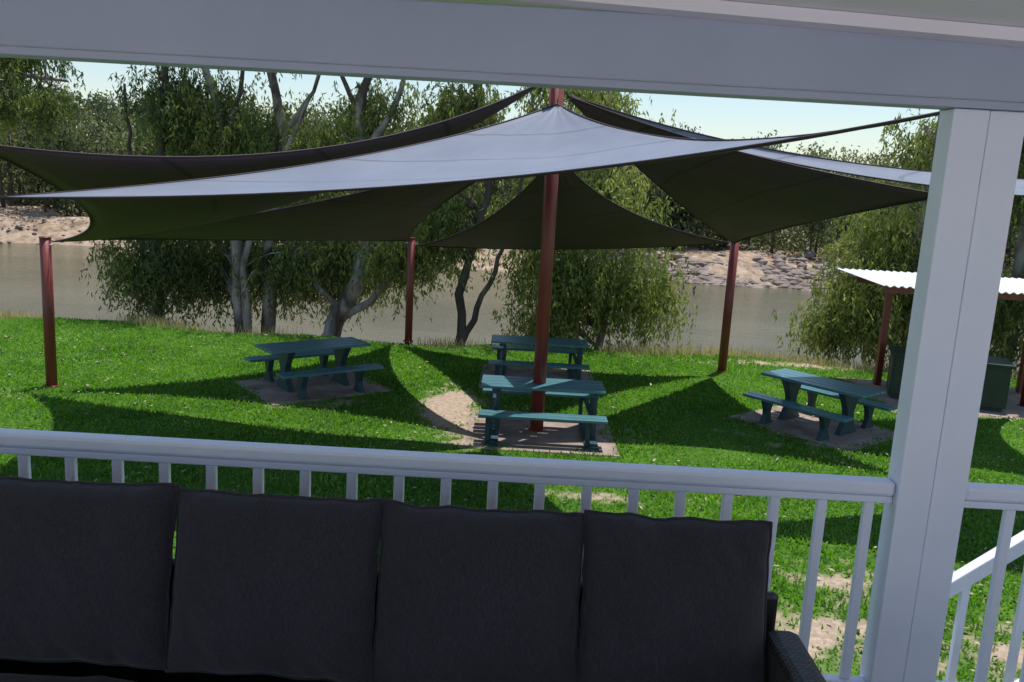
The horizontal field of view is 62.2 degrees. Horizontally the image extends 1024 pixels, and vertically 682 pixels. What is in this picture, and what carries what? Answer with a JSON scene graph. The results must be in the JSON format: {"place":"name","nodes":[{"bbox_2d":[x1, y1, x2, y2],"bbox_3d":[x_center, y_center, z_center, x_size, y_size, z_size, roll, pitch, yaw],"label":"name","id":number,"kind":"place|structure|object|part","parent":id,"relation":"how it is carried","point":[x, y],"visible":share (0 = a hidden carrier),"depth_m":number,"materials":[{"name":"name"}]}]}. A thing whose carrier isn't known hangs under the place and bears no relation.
{"place":"outdoors","nodes":[
{"label":"outdoors","id":0,"kind":"place"},
{"bbox_2d":[7,60,939,172],"label":"sky","id":1,"kind":"structure","parent":0,"point":[724,118],"materials":[{"name":"white"}]},
{"bbox_2d":[0,308,1017,379],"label":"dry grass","id":2,"kind":"structure","parent":0,"point":[614,349],"depth_m":19.48,"materials":[{"name":"green plant"}]},
{"bbox_2d":[0,175,1023,681],"bbox_3d":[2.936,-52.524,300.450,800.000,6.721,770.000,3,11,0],"label":"ground","id":3,"kind":"structure","parent":0,"point":[54,225],"depth_m":12.65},
{"bbox_2d":[0,57,91,149],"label":"gum tree","id":4,"kind":"object","parent":3,"relation":"on","point":[15,73],"visible":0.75,"depth_m":21.64,"materials":[{"name":"green plant"}]},
{"bbox_2d":[37,236,58,387],"bbox_3d":[-7.474,-0.307,13.704,0.227,2.740,0.227,-7,15,-44],"label":"shade sail post","id":5,"kind":"object","parent":3,"relation":"on","point":[45,248],"visible":0.92,"depth_m":13.61,"materials":[{"name":"brown metal"}]},
{"bbox_2d":[79,65,243,327],"bbox_3d":[-8.630,-4.867,20.900,3.821,10.340,3.662,-7,15,-43],"label":"gum tree","id":6,"kind":"object","parent":3,"relation":"on","point":[163,276],"visible":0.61,"depth_m":20.70,"materials":[{"name":"green plant"}]},
{"bbox_2d":[152,69,351,333],"bbox_3d":[-6.541,-5.233,21.142,5.921,11.217,4.518,3,11,0],"label":"gum tree","id":7,"kind":"object","parent":3,"relation":"on","point":[236,257],"visible":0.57,"depth_m":21.02,"materials":[{"name":"green plant"}]},
{"bbox_2d":[235,337,392,405],"bbox_3d":[-3.450,0.447,14.770,2.200,0.810,1.800,-5,14,-38],"label":"picnic table","id":8,"kind":"object","parent":3,"relation":"on","point":[294,385],"visible":0.98,"depth_m":14.57,"materials":[{"name":"painted wood"}]},
{"bbox_2d":[246,76,451,337],"bbox_3d":[-3.631,-4.765,20.909,6.276,10.626,4.173,7,11,21],"label":"gum tree","id":9,"kind":"object","parent":3,"relation":"on","point":[352,268],"visible":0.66,"depth_m":20.84,"materials":[{"name":"green plant"}]},
{"bbox_2d":[403,237,416,344],"bbox_3d":[-2.308,-1.001,19.167,0.227,2.660,0.227,-7,15,-44],"label":"shade sail post","id":10,"kind":"object","parent":3,"relation":"on","point":[410,288],"visible":0.77,"depth_m":19.08,"materials":[{"name":"brown metal"}]},
{"bbox_2d":[387,80,572,344],"bbox_3d":[-0.638,-4.296,20.140,4.404,10.184,3.412,3,11,0],"label":"gum tree","id":11,"kind":"object","parent":3,"relation":"on","point":[449,105],"visible":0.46,"depth_m":19.87,"materials":[{"name":"green plant"}]},
{"bbox_2d":[0,219,1002,290],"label":"bank rocks","id":12,"kind":"object","parent":3,"relation":"on","point":[785,275],"visible":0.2,"depth_m":57.65,"materials":[{"name":"brown stone"}]},
{"bbox_2d":[0,79,1020,265],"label":"distant trees","id":13,"kind":"object","parent":12,"relation":"on","point":[98,140],"visible":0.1,"depth_m":62.58,"materials":[{"name":"green plant"}]},
{"bbox_2d":[0,174,1016,273],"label":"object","id":14,"kind":"object","parent":3,"relation":"on","point":[765,240],"visible":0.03,"depth_m":64.71,"materials":[{"name":"green plant"}]},
{"bbox_2d":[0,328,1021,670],"bbox_3d":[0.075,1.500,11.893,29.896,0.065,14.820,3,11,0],"label":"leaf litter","id":15,"kind":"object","parent":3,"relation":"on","point":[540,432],"visible":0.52,"depth_m":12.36,"materials":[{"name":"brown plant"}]},
{"bbox_2d":[0,0,1023,681],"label":"verandah","id":16,"kind":"object","parent":3,"relation":"on","point":[958,64],"visible":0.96,"depth_m":2.78,"materials":[{"name":"paint"}]},
{"bbox_2d":[0,476,825,681],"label":"outdoor sofa","id":17,"kind":"object","parent":16,"relation":"on","point":[99,582],"visible":1,"depth_m":2.62,"materials":[{"name":"grey fabric"}]},
{"bbox_2d":[0,428,1023,681],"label":"balcony railing","id":18,"kind":"object","parent":16,"relation":"attached to","point":[448,468],"visible":0.49,"depth_m":3.07,"materials":[{"name":"white paint"}]},
{"bbox_2d":[945,530,1023,681],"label":"stair railing","id":19,"kind":"object","parent":16,"relation":"attached to","point":[966,577],"visible":0.4,"depth_m":3.85,"materials":[{"name":"white paint"}]},
{"bbox_2d":[0,316,1023,681],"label":"grass","id":20,"kind":"structure","parent":3,"relation":"on","point":[178,356],"depth_m":13.24,"materials":[{"name":"green plant"}]},
{"bbox_2d":[478,334,598,394],"bbox_3d":[0.509,0.389,16.274,2.200,0.805,2.000,3,11,0],"label":"picnic table","id":21,"kind":"object","parent":3,"relation":"on","point":[569,370],"visible":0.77,"depth_m":16.37,"materials":[{"name":"painted wood"}]},
{"bbox_2d":[464,375,619,456],"bbox_3d":[0.443,1.036,12.804,2.200,0.805,2.000,3,11,0],"label":"picnic table","id":22,"kind":"object","parent":3,"relation":"on","point":[565,433],"visible":0.97,"depth_m":12.52,"materials":[{"name":"painted wood"}]},
{"bbox_2d":[528,88,563,431],"bbox_3d":[0.523,-1.293,12.439,0.267,6.020,0.267,-7,15,-44],"label":"shade sail post","id":23,"kind":"object","parent":3,"relation":"on","point":[545,277],"visible":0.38,"depth_m":12.45,"materials":[{"name":"brown metal"}]},
{"bbox_2d":[51,182,474,241],"bbox_3d":[-3.387,-2.791,15.535,7.890,2.218,6.509,3,11,0],"label":"shade sail","id":24,"kind":"object","parent":23,"relation":"attached to","point":[396,214],"visible":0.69,"depth_m":14.28,"materials":[{"name":"fabric"}]},
{"bbox_2d":[0,87,536,241],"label":"shade sail","id":25,"kind":"object","parent":23,"relation":"attached to","point":[72,171],"visible":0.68,"depth_m":10.88,"materials":[{"name":"fabric"}]},
{"bbox_2d":[0,99,939,198],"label":"shade sail","id":26,"kind":"object","parent":23,"relation":"attached to","point":[552,139],"visible":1,"depth_m":9.81,"materials":[{"name":"fabric"}]},
{"bbox_2d":[415,172,730,249],"bbox_3d":[0.164,-2.672,16.770,6.240,2.119,6.502,11,13,37],"label":"shade sail","id":27,"kind":"object","parent":23,"relation":"attached to","point":[588,216],"visible":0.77,"depth_m":15.78,"materials":[{"name":"fabric"}]},
{"bbox_2d":[564,92,1023,243],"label":"shade sail","id":28,"kind":"object","parent":23,"relation":"attached to","point":[733,197],"visible":0.78,"depth_m":13.23,"materials":[{"name":"fabric"}]},
{"bbox_2d":[564,90,1023,196],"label":"shade sail","id":29,"kind":"object","parent":23,"relation":"attached to","point":[908,176],"visible":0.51,"depth_m":13.86,"materials":[{"name":"fabric"}]},
{"bbox_2d":[489,89,702,351],"bbox_3d":[2.077,-2.714,20.272,5.180,7.655,3.721,3,11,0],"label":"willow gum tree","id":30,"kind":"object","parent":3,"relation":"on","point":[607,286],"visible":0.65,"depth_m":19.93,"materials":[{"name":"green plant"}]},
{"bbox_2d":[716,241,741,371],"bbox_3d":[4.511,-0.613,17.744,0.240,3.170,0.240,-7,15,-44],"label":"shade sail post","id":31,"kind":"object","parent":3,"relation":"on","point":[728,305],"visible":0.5,"depth_m":17.66,"materials":[{"name":"brown metal"}]},
{"bbox_2d":[730,368,897,452],"bbox_3d":[5.069,1.062,14.032,1.800,0.810,2.200,-6,14,-39],"label":"picnic table","id":32,"kind":"object","parent":3,"relation":"on","point":[821,426],"visible":1,"depth_m":13.85,"materials":[{"name":"painted wood"}]},
{"bbox_2d":[771,109,1023,368],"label":"willow gum tree","id":33,"kind":"object","parent":3,"relation":"on","point":[856,311],"visible":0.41,"depth_m":19.94,"materials":[{"name":"green plant"}]},
{"bbox_2d":[837,268,1023,419],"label":"barbecue shelter","id":34,"kind":"object","parent":3,"relation":"on","point":[895,282],"visible":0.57,"depth_m":17.08,"materials":[{"name":"metal"}]},
{"bbox_2d":[886,345,1016,411],"bbox_3d":[8.324,0.700,16.271,2.100,0.917,0.900,7,11,20],"label":"barbecue cabinet","id":35,"kind":"object","parent":34,"relation":"on","point":[996,385],"visible":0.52,"depth_m":15.70,"materials":[{"name":"metal"}]},
{"bbox_3d":[7.563,0.693,16.117,0.600,0.660,0.012,7,11,20],"label":"door","id":36,"kind":"part","parent":35,"relation":"part of","materials":[{"name":"green metal"}]},
{"bbox_3d":[8.797,0.845,15.673,0.600,0.660,0.012,7,11,20],"label":"door","id":37,"kind":"part","parent":35,"relation":"part of","materials":[{"name":"green metal"}]},
{"bbox_2d":[988,137,1023,375],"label":"gum tree","id":38,"kind":"object","parent":3,"relation":"on","point":[1005,337],"visible":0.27,"depth_m":20.55,"materials":[{"name":"green plant"}]},
{"bbox_2d":[1017,380,1023,406],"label":"shade sail post","id":39,"kind":"object","parent":3,"relation":"on","point":[1021,403],"visible":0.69,"depth_m":16.25,"materials":[{"name":"red paint"}]},
{"bbox_2d":[0,243,1023,373],"bbox_3d":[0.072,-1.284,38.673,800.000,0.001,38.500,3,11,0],"label":"river water","id":40,"kind":"structure","parent":0,"point":[753,323],"depth_m":37.62,"materials":[{"name":"liquid"}]}
]}

